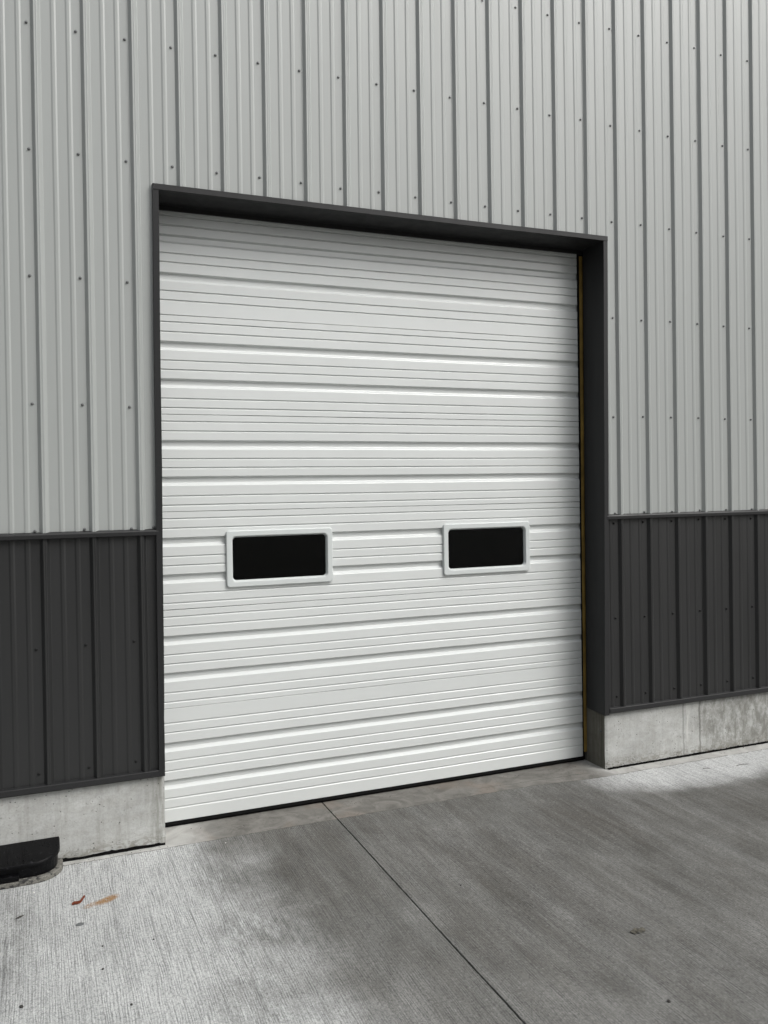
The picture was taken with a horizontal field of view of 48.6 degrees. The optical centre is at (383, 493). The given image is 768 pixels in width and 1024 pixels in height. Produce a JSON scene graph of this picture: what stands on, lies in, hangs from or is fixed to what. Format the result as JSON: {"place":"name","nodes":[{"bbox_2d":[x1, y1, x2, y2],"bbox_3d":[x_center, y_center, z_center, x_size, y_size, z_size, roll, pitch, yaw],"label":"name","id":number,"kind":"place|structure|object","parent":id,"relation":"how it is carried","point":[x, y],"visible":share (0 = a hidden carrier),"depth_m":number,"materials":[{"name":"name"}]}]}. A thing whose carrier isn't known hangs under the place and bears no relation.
{"place":"outdoors","nodes":[
{"label":"outdoors","id":0,"kind":"place"},
{"bbox_2d":[0,802,523,1023],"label":"pavement","id":1,"kind":"structure","parent":0,"point":[235,930],"depth_m":3.43,"materials":[{"name":"concrete"}]},
{"bbox_2d":[0,836,62,889],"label":"pest bait box","id":2,"kind":"object","parent":1,"relation":"on","point":[30,862],"visible":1,"depth_m":4.00,"materials":[{"name":"black plastic"}]},
{"bbox_2d":[72,895,84,904],"bbox_3d":[-1.351,1.804,3.773,0.032,0.012,0.076,-1,1,31],"label":"dead leaf","id":3,"kind":"object","parent":1,"relation":"on","point":[78,902],"visible":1,"depth_m":3.76,"materials":[{"name":"brown plant"}]},
{"bbox_2d":[321,743,767,1023],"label":"pavement","id":4,"kind":"structure","parent":0,"point":[514,927],"depth_m":3.92,"materials":[{"name":"concrete"}]},
{"bbox_2d":[74,743,767,1006],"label":"grit","id":5,"kind":"object","parent":4,"relation":"on","point":[382,869],"visible":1,"depth_m":4.33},
{"bbox_2d":[630,927,644,933],"bbox_3d":[1.031,1.770,3.446,0.057,0.009,0.041,-1,1,-41],"label":"crumpled leaf","id":6,"kind":"object","parent":4,"relation":"on","point":[635,930],"visible":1,"depth_m":3.45,"materials":[{"name":"grey plant"}]},
{"label":"ground","id":7,"kind":"structure","parent":0,"visible":0},
{"bbox_2d":[0,0,767,861],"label":"warehouse building","id":8,"kind":"structure","parent":7,"relation":"on","point":[382,394],"depth_m":4.96,"materials":[{"name":"grey metal"}]},
{"bbox_2d":[159,210,584,826],"bbox_3d":[0.034,0.077,5.091,2.722,3.398,0.060,-1,1,-22],"label":"overhead door","id":9,"kind":"structure","parent":8,"relation":"in","point":[274,705],"depth_m":5.01,"materials":[{"name":"white metal"}]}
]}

